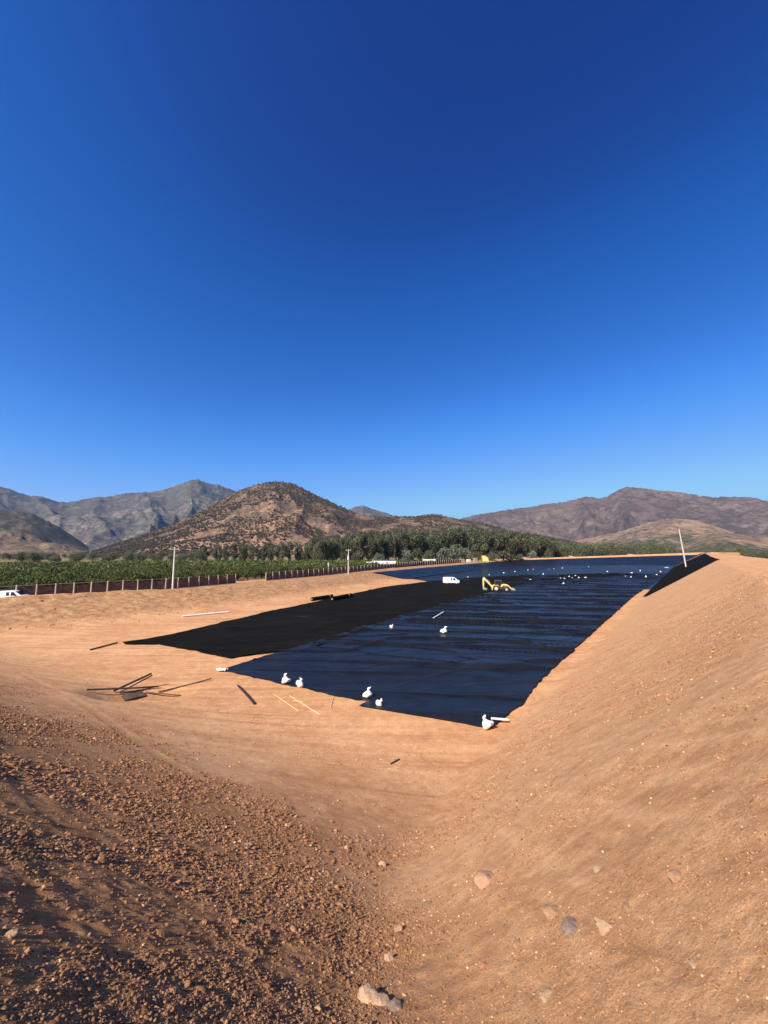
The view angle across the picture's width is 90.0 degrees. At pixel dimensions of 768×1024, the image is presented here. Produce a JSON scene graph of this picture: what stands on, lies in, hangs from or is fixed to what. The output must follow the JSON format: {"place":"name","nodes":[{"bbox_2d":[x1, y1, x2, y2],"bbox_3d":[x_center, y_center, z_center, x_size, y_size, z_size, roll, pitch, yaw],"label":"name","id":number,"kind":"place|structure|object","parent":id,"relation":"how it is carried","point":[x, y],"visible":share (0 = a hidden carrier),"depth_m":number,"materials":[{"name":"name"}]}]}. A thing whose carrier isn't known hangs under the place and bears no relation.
{"place":"outdoors","nodes":[
{"label":"outdoors","id":0,"kind":"place"},
{"bbox_2d":[0,509,90,553],"bbox_3d":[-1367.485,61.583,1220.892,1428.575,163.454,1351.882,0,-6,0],"label":"hill","id":1,"kind":"structure","parent":0,"point":[23,531],"depth_m":1076.16,"materials":[{"name":"stone"}]},
{"bbox_2d":[0,479,396,550],"bbox_3d":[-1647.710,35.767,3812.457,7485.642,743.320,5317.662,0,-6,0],"label":"mountains","id":2,"kind":"structure","parent":0,"point":[94,523],"depth_m":2900.93,"materials":[{"name":"stone"}]},
{"bbox_2d":[99,482,610,556],"bbox_3d":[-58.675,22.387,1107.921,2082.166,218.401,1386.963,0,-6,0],"label":"central hill","id":3,"kind":"structure","parent":0,"point":[262,509],"depth_m":812.89,"materials":[{"name":"soil"}]},
{"bbox_2d":[83,480,611,556],"bbox_3d":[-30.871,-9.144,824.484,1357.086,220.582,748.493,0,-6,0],"label":"hillside scrub","id":4,"kind":"object","parent":3,"relation":"on","point":[134,545],"visible":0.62,"depth_m":802.34,"materials":[{"name":"brown plant"}]},
{"bbox_2d":[0,552,767,1023],"bbox_3d":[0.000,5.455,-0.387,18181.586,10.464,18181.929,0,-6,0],"label":"ground","id":5,"kind":"structure","parent":0,"point":[50,654],"depth_m":6.78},
{"bbox_2d":[4,928,19,938],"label":"rock","id":6,"kind":"object","parent":5,"relation":"on","point":[12,933],"visible":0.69,"depth_m":2.70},
{"bbox_2d":[0,590,28,597],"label":"panel van","id":7,"kind":"object","parent":5,"relation":"on","point":[9,593],"visible":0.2,"depth_m":60.84,"materials":[{"name":"white paint"}]},
{"bbox_2d":[13,550,27,561],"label":"windbreak tree","id":8,"kind":"object","parent":5,"relation":"on","point":[20,556],"visible":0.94,"depth_m":249.73,"materials":[{"name":"green plant"}]},
{"bbox_2d":[25,551,42,561],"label":"windbreak tree","id":9,"kind":"object","parent":5,"relation":"on","point":[33,556],"visible":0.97,"depth_m":222.63,"materials":[{"name":"green plant"}]},
{"bbox_2d":[32,575,50,586],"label":"orchard tree","id":10,"kind":"object","parent":5,"relation":"on","point":[42,579],"visible":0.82,"depth_m":68.46,"materials":[{"name":"green plant"}]},
{"bbox_2d":[49,577,67,585],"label":"orchard tree","id":11,"kind":"object","parent":5,"relation":"on","point":[59,582],"visible":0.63,"depth_m":70.76,"materials":[{"name":"green plant"}]},
{"bbox_2d":[69,577,84,584],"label":"orchard tree","id":12,"kind":"object","parent":5,"relation":"on","point":[78,581],"visible":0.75,"depth_m":73.11,"materials":[{"name":"green plant"}]},
{"bbox_2d":[78,572,95,584],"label":"orchard tree","id":13,"kind":"object","parent":5,"relation":"on","point":[86,576],"visible":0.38,"depth_m":77.73,"materials":[{"name":"green plant"}]},
{"bbox_2d":[86,552,99,560],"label":"windbreak tree","id":14,"kind":"object","parent":5,"relation":"on","point":[90,555],"visible":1,"depth_m":278.16,"materials":[{"name":"green plant"}]},
{"bbox_2d":[85,576,102,583],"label":"orchard tree","id":15,"kind":"object","parent":5,"relation":"on","point":[94,581],"visible":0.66,"depth_m":75.09,"materials":[{"name":"green plant"}]},
{"bbox_2d":[103,573,122,582],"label":"orchard tree","id":16,"kind":"object","parent":5,"relation":"on","point":[111,578],"visible":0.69,"depth_m":77.53,"materials":[{"name":"green plant"}]},
{"bbox_2d":[86,687,143,690],"bbox_3d":[-18.961,12.530,27.252,0.116,0.942,3.612,-4,-7,37],"label":"debris pole","id":17,"kind":"object","parent":5,"relation":"on","point":[114,688],"visible":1,"depth_m":27.06,"materials":[{"name":"brown wood"}]},
{"bbox_2d":[0,574,235,594],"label":"fence","id":18,"kind":"object","parent":5,"relation":"on","point":[152,584],"visible":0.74,"depth_m":73.21,"materials":[{"name":"metal"}]},
{"bbox_2d":[113,673,151,691],"bbox_3d":[-18.437,12.480,28.216,0.145,0.817,2.421,-6,-8,43],"label":"debris pole","id":19,"kind":"object","parent":5,"relation":"on","point":[138,679],"visible":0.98,"depth_m":28.22,"materials":[{"name":"black plastic"}]},
{"bbox_2d":[121,691,145,700],"bbox_3d":[-17.897,13.153,27.467,0.530,0.441,1.459,-3,-7,28],"label":"debris board","id":20,"kind":"object","parent":5,"relation":"on","point":[128,696],"visible":1,"depth_m":27.37,"materials":[{"name":"grey wood"}]},
{"bbox_2d":[129,572,147,581],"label":"orchard tree","id":21,"kind":"object","parent":5,"relation":"on","point":[139,576],"visible":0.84,"depth_m":81.64,"materials":[{"name":"green plant"}]},
{"bbox_2d":[143,570,158,581],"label":"orchard tree","id":22,"kind":"object","parent":5,"relation":"on","point":[150,575],"visible":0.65,"depth_m":84.16,"materials":[{"name":"green plant"}]},
{"bbox_2d":[169,547,178,588],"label":"utility pole","id":23,"kind":"object","parent":5,"relation":"on","point":[174,549],"visible":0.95,"depth_m":78.20,"materials":[{"name":"concrete"}]},
{"bbox_2d":[4,573,412,633],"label":"bank gravel","id":24,"kind":"structure","parent":5,"relation":"on","point":[177,602],"depth_m":67.39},
{"bbox_2d":[211,544,219,560],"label":"eucalyptus tree","id":25,"kind":"object","parent":5,"relation":"on","point":[215,553],"visible":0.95,"depth_m":232.41,"materials":[{"name":"green plant"}]},
{"bbox_2d":[0,559,432,571],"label":"orchard canopy","id":26,"kind":"object","parent":5,"relation":"on","point":[35,566],"visible":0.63,"depth_m":156.37,"materials":[{"name":"green plant"}]},
{"bbox_2d":[222,546,229,560],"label":"eucalyptus tree","id":27,"kind":"object","parent":5,"relation":"on","point":[225,554],"visible":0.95,"depth_m":223.90,"materials":[{"name":"green plant"}]},
{"bbox_2d":[230,544,238,559],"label":"eucalyptus tree","id":28,"kind":"object","parent":5,"relation":"on","point":[233,554],"visible":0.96,"depth_m":241.64,"materials":[{"name":"green plant"}]},
{"bbox_2d":[0,657,480,825],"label":"floor gravel","id":29,"kind":"structure","parent":5,"relation":"on","point":[234,745],"depth_m":17.84,"materials":[{"name":"gravel"}]},
{"bbox_2d":[238,542,247,560],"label":"eucalyptus tree","id":30,"kind":"object","parent":5,"relation":"on","point":[242,550],"visible":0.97,"depth_m":225.16,"materials":[{"name":"green plant"}]},
{"bbox_2d":[247,543,254,560],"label":"eucalyptus tree","id":31,"kind":"object","parent":5,"relation":"on","point":[251,552],"visible":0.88,"depth_m":240.71,"materials":[{"name":"green plant"}]},
{"bbox_2d":[0,685,512,1023],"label":"loose clods","id":32,"kind":"object","parent":5,"relation":"on","point":[62,769],"visible":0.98,"depth_m":5.05,"materials":[{"name":"soil"}]},
{"bbox_2d":[260,545,267,560],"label":"eucalyptus tree","id":33,"kind":"object","parent":5,"relation":"on","point":[264,551],"visible":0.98,"depth_m":226.76,"materials":[{"name":"green plant"}]},
{"bbox_2d":[278,542,285,560],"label":"eucalyptus tree","id":34,"kind":"object","parent":5,"relation":"on","point":[282,553],"visible":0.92,"depth_m":225.00,"materials":[{"name":"green plant"}]},
{"bbox_2d":[285,542,293,560],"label":"eucalyptus tree","id":35,"kind":"object","parent":5,"relation":"on","point":[288,552],"visible":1,"depth_m":226.55,"materials":[{"name":"green plant"}]},
{"bbox_2d":[294,544,301,559],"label":"eucalyptus tree","id":36,"kind":"object","parent":5,"relation":"on","point":[297,549],"visible":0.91,"depth_m":230.77,"materials":[{"name":"green plant"}]},
{"bbox_2d":[309,538,319,560],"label":"eucalyptus tree","id":37,"kind":"object","parent":5,"relation":"on","point":[313,543],"visible":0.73,"depth_m":237.76,"materials":[{"name":"green plant"}]},
{"bbox_2d":[314,539,327,560],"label":"eucalyptus tree","id":38,"kind":"object","parent":5,"relation":"on","point":[322,549],"visible":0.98,"depth_m":228.89,"materials":[{"name":"green plant"}]},
{"bbox_2d":[311,594,333,600],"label":"cloth roll","id":39,"kind":"object","parent":5,"relation":"on","point":[321,597],"visible":0.87,"depth_m":82.09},
{"bbox_2d":[324,539,334,559],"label":"eucalyptus tree","id":40,"kind":"object","parent":5,"relation":"on","point":[328,550],"visible":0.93,"depth_m":234.12,"materials":[{"name":"green plant"}]},
{"bbox_2d":[331,537,342,560],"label":"eucalyptus tree","id":41,"kind":"object","parent":5,"relation":"on","point":[337,555],"visible":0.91,"depth_m":239.25,"materials":[{"name":"green plant"}]},
{"bbox_2d":[337,538,347,560],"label":"eucalyptus tree","id":42,"kind":"object","parent":5,"relation":"on","point":[343,552],"visible":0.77,"depth_m":251.49,"materials":[{"name":"green plant"}]},
{"bbox_2d":[345,536,357,559],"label":"eucalyptus tree","id":43,"kind":"object","parent":5,"relation":"on","point":[351,540],"visible":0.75,"depth_m":250.28,"materials":[{"name":"green plant"}]},
{"bbox_2d":[352,532,365,560],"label":"eucalyptus tree","id":44,"kind":"object","parent":5,"relation":"on","point":[359,539],"visible":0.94,"depth_m":247.21,"materials":[{"name":"green plant"}]},
{"bbox_2d":[265,559,460,580],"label":"fence","id":45,"kind":"object","parent":5,"relation":"on","point":[297,574],"visible":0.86,"depth_m":133.17,"materials":[{"name":"wood"}]},
{"bbox_2d":[361,532,376,559],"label":"eucalyptus tree","id":46,"kind":"object","parent":5,"relation":"on","point":[371,548],"visible":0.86,"depth_m":250.56,"materials":[{"name":"green plant"}]},
{"bbox_2d":[357,982,389,1005],"bbox_3d":[-0.105,4.616,3.590,0.355,0.179,0.244,-1,-6,6],"label":"rock","id":47,"kind":"object","parent":5,"relation":"on","point":[368,993],"visible":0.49,"depth_m":3.61,"materials":[{"name":"stone"}]},
{"bbox_2d":[123,573,629,657],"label":"geotextile strip","id":48,"kind":"object","parent":5,"relation":"on","point":[280,629],"visible":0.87,"depth_m":58.61,"materials":[{"name":"fabric"}]},
{"bbox_2d":[330,593,352,600],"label":"cloth roll","id":49,"kind":"object","parent":48,"relation":"on","point":[339,597],"visible":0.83,"depth_m":82.34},
{"bbox_2d":[483,577,514,589],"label":"backhoe loader","id":50,"kind":"object","parent":48,"relation":"on","point":[497,585],"visible":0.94,"depth_m":101.02,"materials":[{"name":"yellow metal"}]},
{"bbox_2d":[374,534,383,557],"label":"eucalyptus tree","id":51,"kind":"object","parent":5,"relation":"on","point":[378,542],"visible":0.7,"depth_m":256.04,"materials":[{"name":"green plant"}]},
{"bbox_2d":[384,952,393,961],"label":"rock","id":52,"kind":"object","parent":5,"relation":"on","point":[388,956],"visible":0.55,"depth_m":4.58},
{"bbox_2d":[383,531,395,560],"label":"eucalyptus tree","id":53,"kind":"object","parent":5,"relation":"on","point":[389,536],"visible":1,"depth_m":263.29,"materials":[{"name":"green plant"}]},
{"bbox_2d":[386,997,401,1011],"bbox_3d":[0.098,4.533,3.495,0.166,0.119,0.176,2,-6,-18],"label":"rock","id":54,"kind":"object","parent":5,"relation":"on","point":[394,1004],"visible":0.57,"depth_m":3.51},
{"bbox_2d":[395,532,407,559],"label":"eucalyptus tree","id":55,"kind":"object","parent":5,"relation":"on","point":[404,543],"visible":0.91,"depth_m":269.81,"materials":[{"name":"green plant"}]},
{"bbox_2d":[396,531,408,559],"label":"eucalyptus tree","id":56,"kind":"object","parent":5,"relation":"on","point":[406,535],"visible":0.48,"depth_m":271.18,"materials":[{"name":"green plant"}]},
{"bbox_2d":[401,550,412,560],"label":"shrub","id":57,"kind":"object","parent":5,"relation":"on","point":[407,556],"visible":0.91,"depth_m":232.40,"materials":[{"name":"green plant"}]},
{"bbox_2d":[407,530,419,560],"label":"eucalyptus tree","id":58,"kind":"object","parent":5,"relation":"on","point":[412,537],"visible":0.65,"depth_m":273.71,"materials":[{"name":"green plant"}]},
{"bbox_2d":[409,533,424,559],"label":"eucalyptus tree","id":59,"kind":"object","parent":5,"relation":"on","point":[418,553],"visible":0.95,"depth_m":272.22,"materials":[{"name":"green plant"}]},
{"bbox_2d":[418,531,432,558],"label":"eucalyptus tree","id":60,"kind":"object","parent":5,"relation":"on","point":[423,533],"visible":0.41,"depth_m":284.81,"materials":[{"name":"green plant"}]},
{"bbox_2d":[426,531,441,558],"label":"eucalyptus tree","id":61,"kind":"object","parent":5,"relation":"on","point":[433,540],"visible":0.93,"depth_m":279.28,"materials":[{"name":"green plant"}]},
{"bbox_2d":[435,531,446,558],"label":"eucalyptus tree","id":62,"kind":"object","parent":5,"relation":"on","point":[443,538],"visible":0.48,"depth_m":286.55,"materials":[{"name":"green plant"}]},
{"bbox_2d":[436,547,452,560],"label":"shrub","id":63,"kind":"object","parent":5,"relation":"on","point":[442,554],"visible":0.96,"depth_m":244.33,"materials":[{"name":"green plant"}]},
{"bbox_2d":[220,572,669,728],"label":"pond liner","id":64,"kind":"object","parent":5,"relation":"on","point":[500,653],"visible":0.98,"depth_m":39.54,"materials":[{"name":"plastic"}]},
{"bbox_2d":[359,694,459,721],"bbox_3d":[1.942,12.886,25.508,6.769,0.042,2.493,-2,-6,22],"label":"liner flap","id":65,"kind":"object","parent":64,"relation":"on","point":[400,704],"visible":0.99,"depth_m":25.25,"materials":[{"name":"plastic"}]},
{"bbox_2d":[372,561,517,578],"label":"bank liner","id":66,"kind":"object","parent":5,"relation":"on","point":[416,572],"visible":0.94,"depth_m":186.01,"materials":[{"name":"plastic"}]},
{"bbox_2d":[445,529,456,548],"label":"eucalyptus tree","id":67,"kind":"object","parent":5,"relation":"on","point":[452,540],"visible":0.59,"depth_m":292.78,"materials":[{"name":"green plant"}]},
{"bbox_2d":[443,577,459,583],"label":"panel van","id":68,"kind":"object","parent":5,"relation":"on","point":[450,580],"visible":0.96,"depth_m":122.06,"materials":[{"name":"white paint"}]},
{"bbox_2d":[447,544,463,559],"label":"shrub","id":69,"kind":"object","parent":5,"relation":"on","point":[455,553],"visible":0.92,"depth_m":247.14,"materials":[{"name":"green plant"}]},
{"bbox_2d":[454,528,465,551],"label":"eucalyptus tree","id":70,"kind":"object","parent":5,"relation":"on","point":[459,533],"visible":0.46,"depth_m":298.89,"materials":[{"name":"green plant"}]},
{"bbox_2d":[459,534,469,558],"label":"eucalyptus tree","id":71,"kind":"object","parent":5,"relation":"on","point":[464,544],"visible":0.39,"depth_m":303.20,"materials":[{"name":"green plant"}]},
{"bbox_2d":[460,547,472,559],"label":"shrub","id":72,"kind":"object","parent":5,"relation":"on","point":[466,554],"visible":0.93,"depth_m":251.56,"materials":[{"name":"green plant"}]},
{"bbox_2d":[467,531,478,555],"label":"eucalyptus tree","id":73,"kind":"object","parent":5,"relation":"on","point":[473,540],"visible":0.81,"depth_m":303.74,"materials":[{"name":"green plant"}]},
{"bbox_2d":[473,870,492,889],"bbox_3d":[1.498,5.375,5.611,0.353,0.153,0.346,3,-7,-29],"label":"rock","id":74,"kind":"object","parent":5,"relation":"on","point":[482,879],"visible":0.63,"depth_m":5.58,"materials":[{"name":"stone"}]},
{"bbox_2d":[475,530,492,556],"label":"eucalyptus tree","id":75,"kind":"object","parent":5,"relation":"on","point":[484,534],"visible":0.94,"depth_m":303.18,"materials":[{"name":"green plant"}]},
{"bbox_2d":[482,715,493,729],"bbox_3d":[5.985,12.229,22.452,0.768,0.730,0.586,-35,-10,14],"label":"sandbag","id":76,"kind":"object","parent":5,"relation":"on","point":[487,724],"visible":1,"depth_m":22.30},
{"bbox_2d":[487,534,499,554],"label":"eucalyptus tree","id":77,"kind":"object","parent":5,"relation":"on","point":[495,538],"visible":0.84,"depth_m":307.76,"materials":[{"name":"green plant"}]},
{"bbox_2d":[497,534,507,558],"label":"eucalyptus tree","id":78,"kind":"object","parent":5,"relation":"on","point":[501,543],"visible":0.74,"depth_m":312.56,"materials":[{"name":"green plant"}]},
{"bbox_2d":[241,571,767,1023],"bbox_3d":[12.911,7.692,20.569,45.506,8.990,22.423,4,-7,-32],"label":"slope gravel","id":79,"kind":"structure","parent":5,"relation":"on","point":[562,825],"depth_m":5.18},
{"bbox_2d":[504,536,516,558],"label":"eucalyptus tree","id":80,"kind":"object","parent":5,"relation":"on","point":[511,546],"visible":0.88,"depth_m":310.95,"materials":[{"name":"green plant"}]},
{"bbox_2d":[503,531,519,555],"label":"eucalyptus tree","id":81,"kind":"object","parent":5,"relation":"on","point":[508,533],"visible":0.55,"depth_m":313.64,"materials":[{"name":"green plant"}]},
{"bbox_2d":[516,534,526,555],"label":"eucalyptus tree","id":82,"kind":"object","parent":5,"relation":"on","point":[521,548],"visible":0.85,"depth_m":322.84,"materials":[{"name":"green plant"}]},
{"bbox_2d":[518,533,530,556],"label":"eucalyptus tree","id":83,"kind":"object","parent":5,"relation":"on","point":[527,546],"visible":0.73,"depth_m":323.36,"materials":[{"name":"green plant"}]},
{"bbox_2d":[528,534,539,553],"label":"eucalyptus tree","id":84,"kind":"object","parent":5,"relation":"on","point":[532,540],"visible":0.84,"depth_m":324.77,"materials":[{"name":"green plant"}]},
{"bbox_2d":[536,536,544,557],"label":"eucalyptus tree","id":85,"kind":"object","parent":5,"relation":"on","point":[541,538],"visible":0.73,"depth_m":337.02,"materials":[{"name":"green plant"}]},
{"bbox_2d":[413,565,674,588],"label":"pond liner","id":86,"kind":"object","parent":5,"relation":"on","point":[555,570],"visible":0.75,"depth_m":204.59,"materials":[{"name":"plastic"}]},
{"bbox_2d":[539,987,551,1003],"bbox_3d":[1.219,3.589,2.833,0.142,0.056,0.150,1,-6,-7],"label":"rock","id":87,"kind":"object","parent":5,"relation":"on","point":[544,994],"visible":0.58,"depth_m":2.84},
{"bbox_2d":[541,904,558,919],"bbox_3d":[1.674,3.940,3.737,0.240,0.116,0.187,0,-6,-5],"label":"rock","id":88,"kind":"object","parent":5,"relation":"on","point":[549,911],"visible":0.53,"depth_m":3.75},
{"bbox_2d":[544,537,556,557],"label":"eucalyptus tree","id":89,"kind":"object","parent":5,"relation":"on","point":[551,547],"visible":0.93,"depth_m":326.58,"materials":[{"name":"green plant"}]},
{"bbox_2d":[553,550,571,556],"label":"bush","id":90,"kind":"object","parent":5,"relation":"on","point":[560,553],"visible":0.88,"depth_m":332.10,"materials":[{"name":"green plant"}]},
{"bbox_2d":[561,916,577,938],"bbox_3d":[1.634,3.627,3.334,0.179,0.110,0.209,-8,-15,32],"label":"rock","id":91,"kind":"object","parent":5,"relation":"on","point":[569,927],"visible":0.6,"depth_m":3.32,"materials":[{"name":"stone"}]},
{"bbox_2d":[582,542,596,555],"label":"valley tree","id":92,"kind":"object","parent":5,"relation":"on","point":[588,550],"visible":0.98,"depth_m":345.04,"materials":[{"name":"green plant"}]},
{"bbox_2d":[593,543,606,555],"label":"valley tree","id":93,"kind":"object","parent":5,"relation":"on","point":[600,549],"visible":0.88,"depth_m":360.03,"materials":[{"name":"green plant"}]},
{"bbox_2d":[594,917,611,935],"bbox_3d":[1.774,3.334,3.061,0.140,0.110,0.202,0,-6,0],"label":"rock","id":94,"kind":"object","parent":5,"relation":"on","point":[602,925],"visible":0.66,"depth_m":3.06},
{"bbox_2d":[507,552,710,564],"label":"bank liner","id":95,"kind":"object","parent":5,"relation":"on","point":[659,560],"visible":0.88,"depth_m":288.39,"materials":[{"name":"plastic"}]},
{"bbox_2d":[613,542,626,554],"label":"valley tree","id":96,"kind":"object","parent":5,"relation":"on","point":[619,550],"visible":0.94,"depth_m":349.88,"materials":[{"name":"green plant"}]},
{"bbox_2d":[620,544,636,554],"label":"valley tree","id":97,"kind":"object","parent":5,"relation":"on","point":[631,550],"visible":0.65,"depth_m":353.68,"materials":[{"name":"green plant"}]},
{"bbox_2d":[637,544,649,554],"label":"valley tree","id":98,"kind":"object","parent":5,"relation":"on","point":[643,549],"visible":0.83,"depth_m":355.25,"materials":[{"name":"green plant"}]},
{"bbox_2d":[648,546,661,553],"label":"valley tree","id":99,"kind":"object","parent":5,"relation":"on","point":[655,550],"visible":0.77,"depth_m":376.23,"materials":[{"name":"green plant"}]},
{"bbox_2d":[666,869,681,882],"bbox_3d":[2.332,2.881,3.022,0.178,0.053,0.132,-4,-1,-6],"label":"rock","id":100,"kind":"object","parent":5,"relation":"on","point":[674,875],"visible":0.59,"depth_m":3.03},
{"bbox_2d":[643,554,719,596],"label":"bank geotextile","id":101,"kind":"object","parent":5,"relation":"on","point":[679,571],"visible":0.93,"depth_m":105.92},
{"bbox_2d":[747,549,767,558],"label":"trees","id":102,"kind":"object","parent":5,"relation":"on","point":[759,554],"visible":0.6,"depth_m":218.40,"materials":[{"name":"green plant"}]},
{"bbox_2d":[0,0,767,518],"label":"sky","id":103,"kind":"structure","parent":0,"point":[459,259],"materials":[{"name":"blue"}]},
{"bbox_2d":[461,487,767,540],"bbox_3d":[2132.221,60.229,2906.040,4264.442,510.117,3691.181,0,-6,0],"label":"mountains","id":104,"kind":"structure","parent":0,"point":[625,508],"depth_m":2427.22,"materials":[{"name":"stone"}]},
{"bbox_2d":[574,518,767,548],"bbox_3d":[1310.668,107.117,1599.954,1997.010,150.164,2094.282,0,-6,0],"label":"foothills","id":105,"kind":"structure","parent":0,"point":[664,531],"depth_m":1313.06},
{"bbox_2d":[675,533,767,552],"bbox_3d":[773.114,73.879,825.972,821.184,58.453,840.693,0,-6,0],"label":"foothills","id":106,"kind":"structure","parent":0,"point":[714,542],"depth_m":717.44,"materials":[{"name":"soil"}]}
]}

